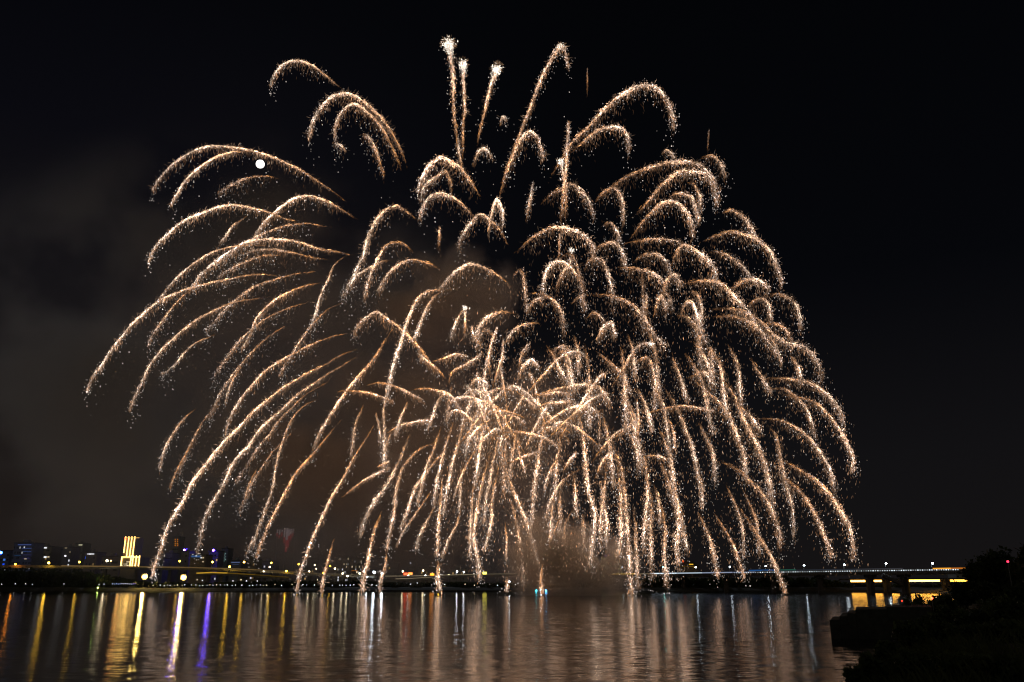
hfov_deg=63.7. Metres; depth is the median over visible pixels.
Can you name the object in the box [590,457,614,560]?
firework trail
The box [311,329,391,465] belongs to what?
firework trail
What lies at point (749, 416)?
firework trail
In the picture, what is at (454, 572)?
city building
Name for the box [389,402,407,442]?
firework trail
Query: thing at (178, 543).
city building
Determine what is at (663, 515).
firework trail
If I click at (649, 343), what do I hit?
firework trail
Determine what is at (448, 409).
firework trail
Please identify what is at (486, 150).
firework trail
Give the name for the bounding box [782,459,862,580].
firework trail
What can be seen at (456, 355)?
firework trail
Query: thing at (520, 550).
firework trail
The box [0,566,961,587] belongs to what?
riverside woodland
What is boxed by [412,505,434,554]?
firework trail
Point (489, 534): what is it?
firework trail
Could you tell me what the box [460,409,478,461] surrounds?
firework trail
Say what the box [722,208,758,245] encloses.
firework trail
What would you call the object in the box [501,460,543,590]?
firework trail
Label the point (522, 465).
firework trail
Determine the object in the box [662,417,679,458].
firework trail
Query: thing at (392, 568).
city building
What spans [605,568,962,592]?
river bridge
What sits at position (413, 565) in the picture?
city building
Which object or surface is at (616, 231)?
firework trail
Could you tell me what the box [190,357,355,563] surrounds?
firework trail
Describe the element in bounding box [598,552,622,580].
city building
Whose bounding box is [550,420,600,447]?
firework trail
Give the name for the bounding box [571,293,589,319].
firework trail
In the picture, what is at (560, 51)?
firework trail
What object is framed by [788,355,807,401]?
firework trail
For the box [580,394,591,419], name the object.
firework trail
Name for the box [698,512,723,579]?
firework trail
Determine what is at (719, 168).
firework trail
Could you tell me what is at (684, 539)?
firework trail
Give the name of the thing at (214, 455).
firework trail
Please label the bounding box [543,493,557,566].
firework trail
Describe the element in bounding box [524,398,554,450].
firework trail
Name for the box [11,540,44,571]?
city building
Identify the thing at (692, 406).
firework trail
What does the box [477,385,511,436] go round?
firework trail
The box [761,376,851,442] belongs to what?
firework trail
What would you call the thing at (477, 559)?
firework trail
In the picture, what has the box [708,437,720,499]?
firework trail
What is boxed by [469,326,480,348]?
firework trail
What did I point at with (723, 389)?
firework trail
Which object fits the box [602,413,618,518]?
firework trail
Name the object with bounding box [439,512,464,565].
firework trail
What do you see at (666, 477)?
firework trail
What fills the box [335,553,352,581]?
city building
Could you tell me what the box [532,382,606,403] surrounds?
firework trail
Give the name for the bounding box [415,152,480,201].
firework trail
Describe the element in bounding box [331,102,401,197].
firework trail
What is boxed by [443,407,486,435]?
firework trail
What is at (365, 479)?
firework trail
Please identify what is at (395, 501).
firework trail
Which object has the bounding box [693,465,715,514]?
firework trail
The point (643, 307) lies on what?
firework trail
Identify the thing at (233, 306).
firework trail
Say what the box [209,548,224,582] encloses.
city building
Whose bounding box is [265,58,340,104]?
firework trail
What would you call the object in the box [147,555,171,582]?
city building
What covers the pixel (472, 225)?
firework trail
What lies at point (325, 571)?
firework trail
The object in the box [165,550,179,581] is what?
city building
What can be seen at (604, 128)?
firework trail
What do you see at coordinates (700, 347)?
firework trail
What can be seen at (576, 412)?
firework trail
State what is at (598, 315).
firework trail
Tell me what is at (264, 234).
firework trail
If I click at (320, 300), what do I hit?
firework trail
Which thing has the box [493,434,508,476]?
firework trail
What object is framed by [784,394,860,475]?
firework trail
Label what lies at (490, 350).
firework trail
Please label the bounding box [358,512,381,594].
firework trail
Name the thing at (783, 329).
firework trail
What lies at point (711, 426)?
firework trail
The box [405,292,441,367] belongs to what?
firework trail
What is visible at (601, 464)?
firework trail
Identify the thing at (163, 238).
firework trail
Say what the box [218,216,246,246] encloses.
firework trail
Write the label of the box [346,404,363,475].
firework trail
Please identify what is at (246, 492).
firework trail
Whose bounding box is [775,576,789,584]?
broadleaf tree
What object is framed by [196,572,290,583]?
road ramp
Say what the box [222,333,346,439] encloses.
firework trail
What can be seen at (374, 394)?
firework trail
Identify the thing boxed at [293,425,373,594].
firework trail
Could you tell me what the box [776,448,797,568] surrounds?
firework trail
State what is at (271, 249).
firework trail
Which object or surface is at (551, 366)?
firework trail
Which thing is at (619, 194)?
firework trail
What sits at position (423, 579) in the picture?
road ramp
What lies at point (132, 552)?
striped tower
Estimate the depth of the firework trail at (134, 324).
500.73 m
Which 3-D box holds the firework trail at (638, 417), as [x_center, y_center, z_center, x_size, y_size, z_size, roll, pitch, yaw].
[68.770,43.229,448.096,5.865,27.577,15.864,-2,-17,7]
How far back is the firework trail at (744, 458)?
494.81 m
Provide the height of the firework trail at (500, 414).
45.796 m
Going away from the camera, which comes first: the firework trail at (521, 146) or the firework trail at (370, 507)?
the firework trail at (370, 507)
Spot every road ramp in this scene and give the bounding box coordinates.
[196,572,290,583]
[395,577,433,582]
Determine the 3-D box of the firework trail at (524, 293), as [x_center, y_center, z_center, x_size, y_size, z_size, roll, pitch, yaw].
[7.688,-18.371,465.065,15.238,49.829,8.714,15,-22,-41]
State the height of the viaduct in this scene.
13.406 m
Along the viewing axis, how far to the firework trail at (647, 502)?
446.13 m
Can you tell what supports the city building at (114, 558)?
on the bank at (433, 589)
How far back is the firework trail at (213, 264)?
513.49 m
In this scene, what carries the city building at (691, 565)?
on the bank at (433, 589)
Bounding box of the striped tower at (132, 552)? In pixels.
[119,537,149,580]
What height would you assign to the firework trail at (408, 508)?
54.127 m
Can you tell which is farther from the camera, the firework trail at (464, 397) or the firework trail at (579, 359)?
the firework trail at (579, 359)
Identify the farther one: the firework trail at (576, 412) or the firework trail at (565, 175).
the firework trail at (565, 175)
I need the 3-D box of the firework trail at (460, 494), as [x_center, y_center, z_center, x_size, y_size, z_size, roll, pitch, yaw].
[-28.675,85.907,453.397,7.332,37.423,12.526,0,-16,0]
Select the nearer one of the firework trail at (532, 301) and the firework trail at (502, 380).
the firework trail at (502, 380)
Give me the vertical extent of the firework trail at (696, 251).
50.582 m
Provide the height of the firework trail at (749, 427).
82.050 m
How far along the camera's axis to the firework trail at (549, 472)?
430.64 m
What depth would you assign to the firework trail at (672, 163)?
506.94 m
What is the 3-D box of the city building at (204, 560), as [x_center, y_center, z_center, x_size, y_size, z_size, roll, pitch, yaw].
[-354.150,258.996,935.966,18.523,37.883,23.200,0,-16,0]
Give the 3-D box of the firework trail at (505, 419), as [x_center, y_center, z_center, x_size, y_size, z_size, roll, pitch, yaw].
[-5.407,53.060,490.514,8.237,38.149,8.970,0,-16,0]
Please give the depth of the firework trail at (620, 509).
463.61 m
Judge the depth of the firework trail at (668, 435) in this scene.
444.57 m
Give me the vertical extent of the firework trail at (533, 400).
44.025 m
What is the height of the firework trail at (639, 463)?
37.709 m
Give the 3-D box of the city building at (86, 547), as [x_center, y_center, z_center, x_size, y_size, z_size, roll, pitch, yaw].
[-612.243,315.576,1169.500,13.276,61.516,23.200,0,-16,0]
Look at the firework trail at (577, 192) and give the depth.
535.54 m
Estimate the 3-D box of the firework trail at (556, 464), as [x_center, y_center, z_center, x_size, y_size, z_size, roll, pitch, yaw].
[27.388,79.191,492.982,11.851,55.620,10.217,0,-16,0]
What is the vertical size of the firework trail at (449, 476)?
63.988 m
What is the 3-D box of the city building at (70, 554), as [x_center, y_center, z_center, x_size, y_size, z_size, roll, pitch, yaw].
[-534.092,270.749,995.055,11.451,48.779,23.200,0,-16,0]
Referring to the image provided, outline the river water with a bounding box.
[0,592,953,681]
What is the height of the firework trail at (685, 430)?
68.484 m
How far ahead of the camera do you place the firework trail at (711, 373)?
451.19 m
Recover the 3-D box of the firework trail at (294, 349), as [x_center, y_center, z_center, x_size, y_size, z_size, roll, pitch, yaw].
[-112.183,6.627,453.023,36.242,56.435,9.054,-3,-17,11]
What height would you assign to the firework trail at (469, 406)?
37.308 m
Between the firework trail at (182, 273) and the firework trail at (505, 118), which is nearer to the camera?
the firework trail at (182, 273)
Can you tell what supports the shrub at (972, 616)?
on the bank at (931, 590)
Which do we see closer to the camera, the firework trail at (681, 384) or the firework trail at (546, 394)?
the firework trail at (681, 384)
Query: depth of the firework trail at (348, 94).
553.85 m
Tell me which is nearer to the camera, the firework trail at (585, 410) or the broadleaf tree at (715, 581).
the firework trail at (585, 410)
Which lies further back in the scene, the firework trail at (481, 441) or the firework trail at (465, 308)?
the firework trail at (465, 308)
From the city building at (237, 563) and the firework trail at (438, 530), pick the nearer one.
the firework trail at (438, 530)
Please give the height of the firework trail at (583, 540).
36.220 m
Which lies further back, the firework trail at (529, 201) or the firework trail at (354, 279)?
the firework trail at (354, 279)
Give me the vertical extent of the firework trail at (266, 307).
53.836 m
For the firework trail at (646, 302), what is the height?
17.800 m
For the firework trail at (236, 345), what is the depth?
522.78 m
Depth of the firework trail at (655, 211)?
486.02 m
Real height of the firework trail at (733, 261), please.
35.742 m
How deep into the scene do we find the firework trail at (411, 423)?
491.34 m
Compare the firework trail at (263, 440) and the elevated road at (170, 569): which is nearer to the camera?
the firework trail at (263, 440)
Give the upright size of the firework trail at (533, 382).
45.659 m
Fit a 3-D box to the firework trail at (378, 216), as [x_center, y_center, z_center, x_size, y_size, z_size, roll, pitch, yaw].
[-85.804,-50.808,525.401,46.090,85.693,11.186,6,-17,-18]
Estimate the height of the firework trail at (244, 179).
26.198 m
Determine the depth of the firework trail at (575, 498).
448.60 m
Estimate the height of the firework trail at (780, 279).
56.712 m
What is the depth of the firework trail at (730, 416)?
506.60 m
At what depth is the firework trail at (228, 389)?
508.04 m
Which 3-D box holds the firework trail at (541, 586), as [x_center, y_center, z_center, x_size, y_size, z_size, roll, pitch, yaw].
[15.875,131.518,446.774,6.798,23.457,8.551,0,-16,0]
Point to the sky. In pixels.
(876, 146)
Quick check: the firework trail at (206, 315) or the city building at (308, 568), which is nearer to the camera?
the firework trail at (206, 315)
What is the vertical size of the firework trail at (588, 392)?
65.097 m
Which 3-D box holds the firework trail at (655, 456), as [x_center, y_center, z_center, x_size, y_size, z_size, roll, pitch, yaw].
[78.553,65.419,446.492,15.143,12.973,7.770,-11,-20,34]
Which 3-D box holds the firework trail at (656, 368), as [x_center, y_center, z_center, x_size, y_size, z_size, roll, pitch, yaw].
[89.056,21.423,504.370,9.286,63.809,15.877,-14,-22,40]
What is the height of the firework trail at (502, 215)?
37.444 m
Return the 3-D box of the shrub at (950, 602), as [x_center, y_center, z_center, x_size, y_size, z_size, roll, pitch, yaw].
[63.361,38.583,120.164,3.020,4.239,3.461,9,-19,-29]
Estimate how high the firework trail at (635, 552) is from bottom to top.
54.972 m
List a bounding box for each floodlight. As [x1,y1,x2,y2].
[141,573,147,583]
[180,574,185,583]
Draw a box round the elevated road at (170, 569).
[0,565,376,583]
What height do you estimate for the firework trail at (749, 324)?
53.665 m
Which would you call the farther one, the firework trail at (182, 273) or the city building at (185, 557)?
the city building at (185, 557)
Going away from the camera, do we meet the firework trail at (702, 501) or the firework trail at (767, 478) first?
the firework trail at (767, 478)
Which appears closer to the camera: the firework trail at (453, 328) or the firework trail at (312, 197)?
the firework trail at (453, 328)
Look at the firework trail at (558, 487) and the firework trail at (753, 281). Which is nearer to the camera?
the firework trail at (558, 487)
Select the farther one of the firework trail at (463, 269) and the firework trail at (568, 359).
the firework trail at (463, 269)
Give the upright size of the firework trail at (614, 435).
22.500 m
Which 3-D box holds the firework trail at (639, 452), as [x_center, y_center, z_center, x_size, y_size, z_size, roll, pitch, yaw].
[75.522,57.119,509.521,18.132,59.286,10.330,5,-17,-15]
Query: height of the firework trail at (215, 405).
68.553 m
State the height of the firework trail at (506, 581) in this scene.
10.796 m
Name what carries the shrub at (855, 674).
on the bank at (931, 590)
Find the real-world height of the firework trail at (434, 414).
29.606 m
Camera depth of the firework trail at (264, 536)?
476.01 m
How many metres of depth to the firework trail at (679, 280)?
493.47 m
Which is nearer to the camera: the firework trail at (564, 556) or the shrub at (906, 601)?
the shrub at (906, 601)
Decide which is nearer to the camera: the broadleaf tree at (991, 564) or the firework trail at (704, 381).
the broadleaf tree at (991, 564)
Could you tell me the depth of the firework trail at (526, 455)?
461.38 m
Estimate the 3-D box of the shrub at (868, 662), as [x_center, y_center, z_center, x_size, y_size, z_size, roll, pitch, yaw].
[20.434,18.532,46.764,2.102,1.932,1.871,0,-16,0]
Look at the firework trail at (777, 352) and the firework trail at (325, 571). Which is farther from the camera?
the firework trail at (777, 352)
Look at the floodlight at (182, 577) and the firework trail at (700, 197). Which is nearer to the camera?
the firework trail at (700, 197)
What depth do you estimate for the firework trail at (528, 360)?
512.57 m
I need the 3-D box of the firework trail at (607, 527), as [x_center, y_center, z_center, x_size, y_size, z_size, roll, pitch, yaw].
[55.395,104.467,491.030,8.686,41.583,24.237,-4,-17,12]
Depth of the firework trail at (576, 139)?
554.11 m
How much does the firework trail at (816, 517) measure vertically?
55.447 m
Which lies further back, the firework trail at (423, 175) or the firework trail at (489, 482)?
the firework trail at (423, 175)
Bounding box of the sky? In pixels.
[0,0,1023,583]
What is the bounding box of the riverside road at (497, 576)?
[385,573,516,582]
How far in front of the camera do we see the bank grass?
43.44 m
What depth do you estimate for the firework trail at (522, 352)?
468.33 m
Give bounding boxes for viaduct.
[839,578,966,591]
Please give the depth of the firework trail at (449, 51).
529.37 m
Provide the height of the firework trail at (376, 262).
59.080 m
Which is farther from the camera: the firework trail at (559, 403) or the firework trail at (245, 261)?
the firework trail at (245, 261)
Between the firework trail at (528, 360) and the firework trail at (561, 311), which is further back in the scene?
the firework trail at (528, 360)
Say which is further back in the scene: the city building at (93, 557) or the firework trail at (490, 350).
the city building at (93, 557)
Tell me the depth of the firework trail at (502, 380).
446.69 m
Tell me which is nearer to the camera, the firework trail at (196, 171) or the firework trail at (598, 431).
the firework trail at (598, 431)
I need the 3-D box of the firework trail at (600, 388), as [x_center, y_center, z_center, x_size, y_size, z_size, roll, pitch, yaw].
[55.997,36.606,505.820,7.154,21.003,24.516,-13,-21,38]
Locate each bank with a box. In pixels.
[0,584,936,591]
[887,588,1023,681]
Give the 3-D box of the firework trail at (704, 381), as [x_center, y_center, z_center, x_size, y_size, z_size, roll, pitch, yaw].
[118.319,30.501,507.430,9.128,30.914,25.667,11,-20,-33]
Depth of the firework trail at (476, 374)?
510.53 m
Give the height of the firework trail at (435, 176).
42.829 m
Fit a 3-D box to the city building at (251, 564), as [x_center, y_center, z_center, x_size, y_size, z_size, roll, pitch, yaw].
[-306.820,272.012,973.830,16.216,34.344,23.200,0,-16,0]
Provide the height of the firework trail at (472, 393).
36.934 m
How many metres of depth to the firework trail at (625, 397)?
453.98 m
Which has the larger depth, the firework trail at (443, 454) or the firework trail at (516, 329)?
the firework trail at (516, 329)
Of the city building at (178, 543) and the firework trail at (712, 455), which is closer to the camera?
the firework trail at (712, 455)
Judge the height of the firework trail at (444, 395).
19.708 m
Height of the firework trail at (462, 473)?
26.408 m
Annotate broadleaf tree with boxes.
[94,573,104,586]
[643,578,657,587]
[712,578,720,587]
[758,576,768,583]
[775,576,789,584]
[946,579,980,611]
[957,559,980,608]
[968,545,1016,605]
[1004,557,1020,588]
[1013,543,1023,582]
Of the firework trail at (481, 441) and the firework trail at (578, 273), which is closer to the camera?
the firework trail at (481, 441)
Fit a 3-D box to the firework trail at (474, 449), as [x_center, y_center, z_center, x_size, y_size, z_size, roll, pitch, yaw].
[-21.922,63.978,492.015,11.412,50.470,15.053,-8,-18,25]
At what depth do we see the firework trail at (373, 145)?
496.16 m
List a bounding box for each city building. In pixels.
[0,550,12,570]
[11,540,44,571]
[41,544,60,571]
[58,547,62,570]
[60,544,81,572]
[74,541,90,571]
[83,549,106,573]
[100,553,122,576]
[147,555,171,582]
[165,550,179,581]
[172,535,185,582]
[178,548,195,582]
[187,552,212,583]
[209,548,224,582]
[221,546,233,581]
[228,558,247,581]
[245,556,262,581]
[261,559,279,581]
[300,557,312,581]
[312,552,319,580]
[318,553,326,580]
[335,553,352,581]
[351,556,364,581]
[385,560,400,581]
[409,557,417,582]
[418,564,438,582]
[450,565,468,582]
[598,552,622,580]
[675,560,698,579]
[948,574,965,582]
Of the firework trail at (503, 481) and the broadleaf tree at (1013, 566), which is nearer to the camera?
the broadleaf tree at (1013, 566)
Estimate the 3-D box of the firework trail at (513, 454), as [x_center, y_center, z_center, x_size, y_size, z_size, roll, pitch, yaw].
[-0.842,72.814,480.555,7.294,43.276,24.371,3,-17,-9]
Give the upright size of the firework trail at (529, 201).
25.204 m
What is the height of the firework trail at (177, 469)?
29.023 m
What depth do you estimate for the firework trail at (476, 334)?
488.59 m
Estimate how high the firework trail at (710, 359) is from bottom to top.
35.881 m
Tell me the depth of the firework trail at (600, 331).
459.35 m
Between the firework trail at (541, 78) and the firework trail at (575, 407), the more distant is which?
the firework trail at (541, 78)
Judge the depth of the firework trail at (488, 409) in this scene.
457.18 m
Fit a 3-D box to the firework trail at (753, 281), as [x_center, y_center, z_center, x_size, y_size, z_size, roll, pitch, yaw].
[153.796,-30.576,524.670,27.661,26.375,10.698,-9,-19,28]
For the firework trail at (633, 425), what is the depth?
467.45 m
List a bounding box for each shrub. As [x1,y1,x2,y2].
[842,665,863,681]
[858,650,889,681]
[902,597,911,604]
[911,593,925,604]
[923,594,948,614]
[932,591,958,613]
[951,598,996,625]
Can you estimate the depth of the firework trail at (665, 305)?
510.65 m
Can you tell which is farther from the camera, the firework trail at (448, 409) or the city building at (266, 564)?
the city building at (266, 564)
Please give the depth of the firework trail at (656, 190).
527.36 m
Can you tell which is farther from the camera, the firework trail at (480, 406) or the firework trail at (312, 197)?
the firework trail at (312, 197)
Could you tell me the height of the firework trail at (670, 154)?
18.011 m
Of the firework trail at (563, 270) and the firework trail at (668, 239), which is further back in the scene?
the firework trail at (563, 270)
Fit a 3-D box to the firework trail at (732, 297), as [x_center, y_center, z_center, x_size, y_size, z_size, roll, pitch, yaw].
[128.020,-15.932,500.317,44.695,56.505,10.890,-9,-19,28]
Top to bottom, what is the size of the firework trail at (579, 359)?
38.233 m
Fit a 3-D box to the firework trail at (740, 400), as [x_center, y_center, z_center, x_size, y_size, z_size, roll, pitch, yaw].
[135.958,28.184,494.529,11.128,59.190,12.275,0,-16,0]
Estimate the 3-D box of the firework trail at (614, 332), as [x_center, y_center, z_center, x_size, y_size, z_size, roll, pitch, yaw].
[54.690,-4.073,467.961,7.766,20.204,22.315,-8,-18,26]
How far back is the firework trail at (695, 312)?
460.61 m
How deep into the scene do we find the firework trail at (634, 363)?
461.66 m
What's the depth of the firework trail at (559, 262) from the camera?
472.25 m
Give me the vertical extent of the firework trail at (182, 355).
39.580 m
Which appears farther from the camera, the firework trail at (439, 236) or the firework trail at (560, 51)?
the firework trail at (560, 51)
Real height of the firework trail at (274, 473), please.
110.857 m
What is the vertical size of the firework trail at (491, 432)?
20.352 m
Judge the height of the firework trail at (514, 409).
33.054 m
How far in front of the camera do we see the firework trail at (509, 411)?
487.91 m
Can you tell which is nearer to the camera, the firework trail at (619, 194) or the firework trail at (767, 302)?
the firework trail at (767, 302)
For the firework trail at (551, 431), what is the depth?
504.79 m
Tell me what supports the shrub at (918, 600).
on the bank at (931, 590)
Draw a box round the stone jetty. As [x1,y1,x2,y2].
[830,605,931,638]
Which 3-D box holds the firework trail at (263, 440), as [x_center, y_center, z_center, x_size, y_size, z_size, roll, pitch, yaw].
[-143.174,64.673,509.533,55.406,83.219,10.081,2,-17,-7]
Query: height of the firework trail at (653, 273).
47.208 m
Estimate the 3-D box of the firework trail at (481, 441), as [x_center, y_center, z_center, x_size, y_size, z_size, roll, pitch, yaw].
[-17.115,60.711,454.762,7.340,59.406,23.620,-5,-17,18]
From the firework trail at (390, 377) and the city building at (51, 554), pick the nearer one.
the firework trail at (390, 377)
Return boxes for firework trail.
[83,273,278,404]
[127,297,262,421]
[143,284,197,372]
[144,203,305,272]
[146,350,352,582]
[148,143,343,200]
[156,410,193,478]
[158,244,265,313]
[159,334,213,389]
[167,150,255,207]
[169,442,194,491]
[174,405,219,502]
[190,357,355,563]
[191,232,347,294]
[203,270,314,371]
[206,326,284,441]
[210,302,306,395]
[217,254,285,319]
[218,175,275,214]
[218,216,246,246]
[222,221,326,285]
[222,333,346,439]
[223,367,241,423]
[231,382,327,513]
[235,431,293,527]
[238,246,322,284]
[240,282,315,364]
[244,399,317,582]
[244,469,256,503]
[252,193,353,244]
[252,503,271,550]
[253,420,340,564]
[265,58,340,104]
[277,303,340,404]
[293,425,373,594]
[306,88,407,166]
[308,258,341,341]
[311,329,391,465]
[317,540,333,593]
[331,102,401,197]
[334,142,349,167]
[336,203,414,316]
[338,389,394,404]
[340,260,388,298]
[342,466,392,496]
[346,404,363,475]
[350,307,434,376]
[357,434,409,541]
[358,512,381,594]
[359,131,384,197]
[361,239,412,319]
[367,380,426,414]
[374,414,384,460]
[375,255,440,302]
[375,554,386,596]
[376,460,389,470]
[379,401,391,466]
[380,433,394,477]
[380,442,439,556]
[382,287,454,420]
[386,418,430,433]
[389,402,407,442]
[395,490,432,546]
[396,451,444,539]
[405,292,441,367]
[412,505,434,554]
[414,386,461,412]
[414,426,442,515]
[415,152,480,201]
[416,170,454,220]
[417,354,445,381]
[418,190,474,234]
[424,390,448,438]
[428,423,452,513]
[431,472,443,559]
[431,560,445,594]
[433,352,469,367]
[434,227,440,260]
[434,262,511,305]
[435,414,466,531]
[439,385,455,443]
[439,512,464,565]
[440,37,460,156]
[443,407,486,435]
[446,308,468,342]
[449,351,482,388]
[450,394,507,412]
[453,136,463,168]
[453,448,476,498]
[453,467,464,525]
[456,212,507,284]
[457,57,470,158]
[457,388,475,438]
[459,384,513,444]
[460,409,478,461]
[461,387,525,451]
[462,305,468,350]
[463,474,478,565]
[464,383,492,443]
[464,419,492,468]
[468,408,523,435]
[468,426,484,480]
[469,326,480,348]
[469,373,491,397]
[470,446,492,584]
[472,145,495,184]
[472,407,488,499]
[473,307,514,356]
[473,330,494,375]
[474,371,485,431]
[475,62,504,146]
[475,379,506,439]
[476,425,506,451]
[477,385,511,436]
[477,402,484,433]
[479,352,494,420]
[480,434,500,544]
[481,463,499,557]
[485,328,500,372]
[487,197,507,241]
[492,339,508,388]
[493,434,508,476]
[497,115,509,125]
[497,405,508,457]
[497,433,512,515]
[498,365,508,401]
[499,43,572,195]
[500,129,550,195]
[500,428,558,460]
[501,319,539,357]
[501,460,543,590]
[502,522,510,570]
[503,411,524,439]
[504,388,530,431]
[504,577,510,593]
[505,427,518,492]
[507,447,540,465]
[508,495,529,592]
[509,383,569,440]
[512,267,531,324]
[514,222,598,277]
[514,390,538,418]
[515,358,542,387]
[517,446,525,473]
[518,339,530,377]
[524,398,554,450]
[525,182,536,223]
[525,447,545,558]
[526,372,546,431]
[527,290,548,328]
[527,347,585,397]
[527,416,547,507]
[530,291,567,354]
[530,388,571,404]
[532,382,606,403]
[533,397,577,413]
[534,405,598,434]
[536,426,568,446]
[536,566,546,594]
[538,258,585,300]
[540,457,558,493]
[541,179,600,232]
[543,469,581,527]
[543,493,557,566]
[547,345,570,390]
[547,392,609,439]
[548,343,575,371]
[549,42,566,57]
[550,78,679,177]
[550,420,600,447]
[550,433,563,520]
[550,517,560,540]
[554,489,566,543]
[555,233,562,259]
[555,247,575,302]
[556,157,571,224]
[557,121,570,224]
[557,346,575,434]
[560,252,590,333]
[560,371,608,438]
[560,508,573,573]
[562,451,580,475]
[563,384,578,447]
[564,345,582,398]
[566,470,581,525]
[570,121,633,193]
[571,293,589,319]
[573,336,583,386]
[574,512,588,562]
[576,402,598,586]
[579,345,594,456]
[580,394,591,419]
[584,255,616,312]
[586,69,587,93]
[586,309,611,334]
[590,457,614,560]
[591,385,612,416]
[591,409,609,474]
[593,292,669,372]
[593,427,629,460]
[593,451,614,480]
[595,183,631,266]
[595,237,631,295]
[596,155,725,218]
[596,323,608,346]
[596,351,637,402]
[596,479,612,549]
[599,319,617,349]
[601,221,624,262]
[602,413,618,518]
[612,340,653,389]
[612,441,637,595]
[612,466,626,584]
[614,262,667,330]
[614,346,634,432]
[614,421,635,442]
[619,389,646,477]
[621,234,682,285]
[623,402,640,453]
[626,338,642,387]
[628,434,642,477]
[630,508,644,592]
[631,167,726,224]
[631,198,700,253]
[633,249,673,293]
[634,399,641,441]
[635,270,648,345]
[635,352,660,425]
[636,388,658,437]
[638,448,653,573]
[644,293,649,312]
[645,328,667,426]
[645,402,715,418]
[645,486,656,592]
[646,452,668,472]
[648,377,678,475]
[653,294,667,335]
[653,485,666,532]
[657,498,672,594]
[658,291,675,357]
[658,428,682,505]
[658,461,687,541]
[660,149,677,166]
[661,269,683,304]
[662,385,705,495]
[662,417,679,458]
[667,464,684,580]
[669,190,703,224]
[671,241,721,296]
[671,352,693,414]
[672,514,690,561]
[679,297,706,348]
[679,314,713,392]
[684,275,761,345]
[684,353,724,436]
[687,181,707,236]
[688,323,705,375]
[688,371,716,405]
[691,290,706,335]
[691,380,758,484]
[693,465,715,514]
[694,342,718,399]
[698,423,719,505]
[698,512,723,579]
[700,227,786,303]
[702,149,732,194]
[705,249,756,304]
[707,345,732,422]
[707,347,719,401]
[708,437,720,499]
[713,313,778,374]
[713,512,747,580]
[714,307,834,400]
[714,458,786,559]
[718,377,775,515]
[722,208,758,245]
[725,344,746,425]
[726,485,749,564]
[732,275,770,312]
[734,435,751,495]
[735,502,787,595]
[736,403,763,447]
[742,488,762,572]
[746,291,774,336]
[750,359,776,413]
[752,443,775,507]
[757,417,839,499]
[760,319,798,358]
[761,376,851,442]
[766,332,783,371]
[769,293,806,355]
[769,428,794,508]
[772,386,821,451]
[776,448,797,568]
[777,473,836,573]
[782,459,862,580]
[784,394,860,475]
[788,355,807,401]
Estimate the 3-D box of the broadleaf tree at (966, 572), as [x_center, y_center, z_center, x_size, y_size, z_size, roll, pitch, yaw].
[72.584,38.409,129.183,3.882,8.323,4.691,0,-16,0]
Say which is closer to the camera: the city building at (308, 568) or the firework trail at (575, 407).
the firework trail at (575, 407)
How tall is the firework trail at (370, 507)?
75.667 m
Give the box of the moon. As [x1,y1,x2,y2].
[256,160,264,167]
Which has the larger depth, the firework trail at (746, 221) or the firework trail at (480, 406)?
the firework trail at (746, 221)
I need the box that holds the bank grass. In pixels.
[845,617,1023,681]
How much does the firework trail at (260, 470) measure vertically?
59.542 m
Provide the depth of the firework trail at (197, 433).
497.57 m
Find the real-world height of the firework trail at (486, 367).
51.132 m
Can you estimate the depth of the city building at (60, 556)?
1046.26 m
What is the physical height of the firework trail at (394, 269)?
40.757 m
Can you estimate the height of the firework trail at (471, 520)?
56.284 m
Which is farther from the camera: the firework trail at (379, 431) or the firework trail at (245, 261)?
the firework trail at (245, 261)
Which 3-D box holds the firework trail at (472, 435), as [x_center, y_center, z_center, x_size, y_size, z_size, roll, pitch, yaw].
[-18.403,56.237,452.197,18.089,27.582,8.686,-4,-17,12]
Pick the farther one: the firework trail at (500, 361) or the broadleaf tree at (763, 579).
the broadleaf tree at (763, 579)
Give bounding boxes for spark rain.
[427,239,860,582]
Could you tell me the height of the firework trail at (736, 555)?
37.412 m
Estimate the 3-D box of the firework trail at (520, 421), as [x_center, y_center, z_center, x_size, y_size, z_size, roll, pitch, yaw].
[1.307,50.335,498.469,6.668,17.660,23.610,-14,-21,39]
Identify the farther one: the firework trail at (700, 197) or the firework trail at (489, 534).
the firework trail at (700, 197)
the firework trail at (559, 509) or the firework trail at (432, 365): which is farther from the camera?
the firework trail at (559, 509)
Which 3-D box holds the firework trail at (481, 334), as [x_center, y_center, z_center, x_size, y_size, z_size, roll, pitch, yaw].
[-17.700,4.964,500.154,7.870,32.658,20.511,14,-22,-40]
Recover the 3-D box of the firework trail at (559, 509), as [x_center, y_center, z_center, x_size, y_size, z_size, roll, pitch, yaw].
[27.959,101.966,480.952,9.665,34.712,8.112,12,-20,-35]
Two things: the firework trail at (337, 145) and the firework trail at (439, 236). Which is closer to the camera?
the firework trail at (439, 236)
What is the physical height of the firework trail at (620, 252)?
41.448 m
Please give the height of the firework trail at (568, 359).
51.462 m
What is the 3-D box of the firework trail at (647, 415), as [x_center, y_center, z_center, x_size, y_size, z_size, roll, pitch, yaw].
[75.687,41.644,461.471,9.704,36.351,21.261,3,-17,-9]
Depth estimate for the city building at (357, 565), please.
1090.53 m
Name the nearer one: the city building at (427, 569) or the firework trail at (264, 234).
the firework trail at (264, 234)
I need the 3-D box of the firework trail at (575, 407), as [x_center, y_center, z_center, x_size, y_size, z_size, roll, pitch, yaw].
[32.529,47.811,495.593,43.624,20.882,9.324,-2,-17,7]
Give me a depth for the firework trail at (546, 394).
476.87 m

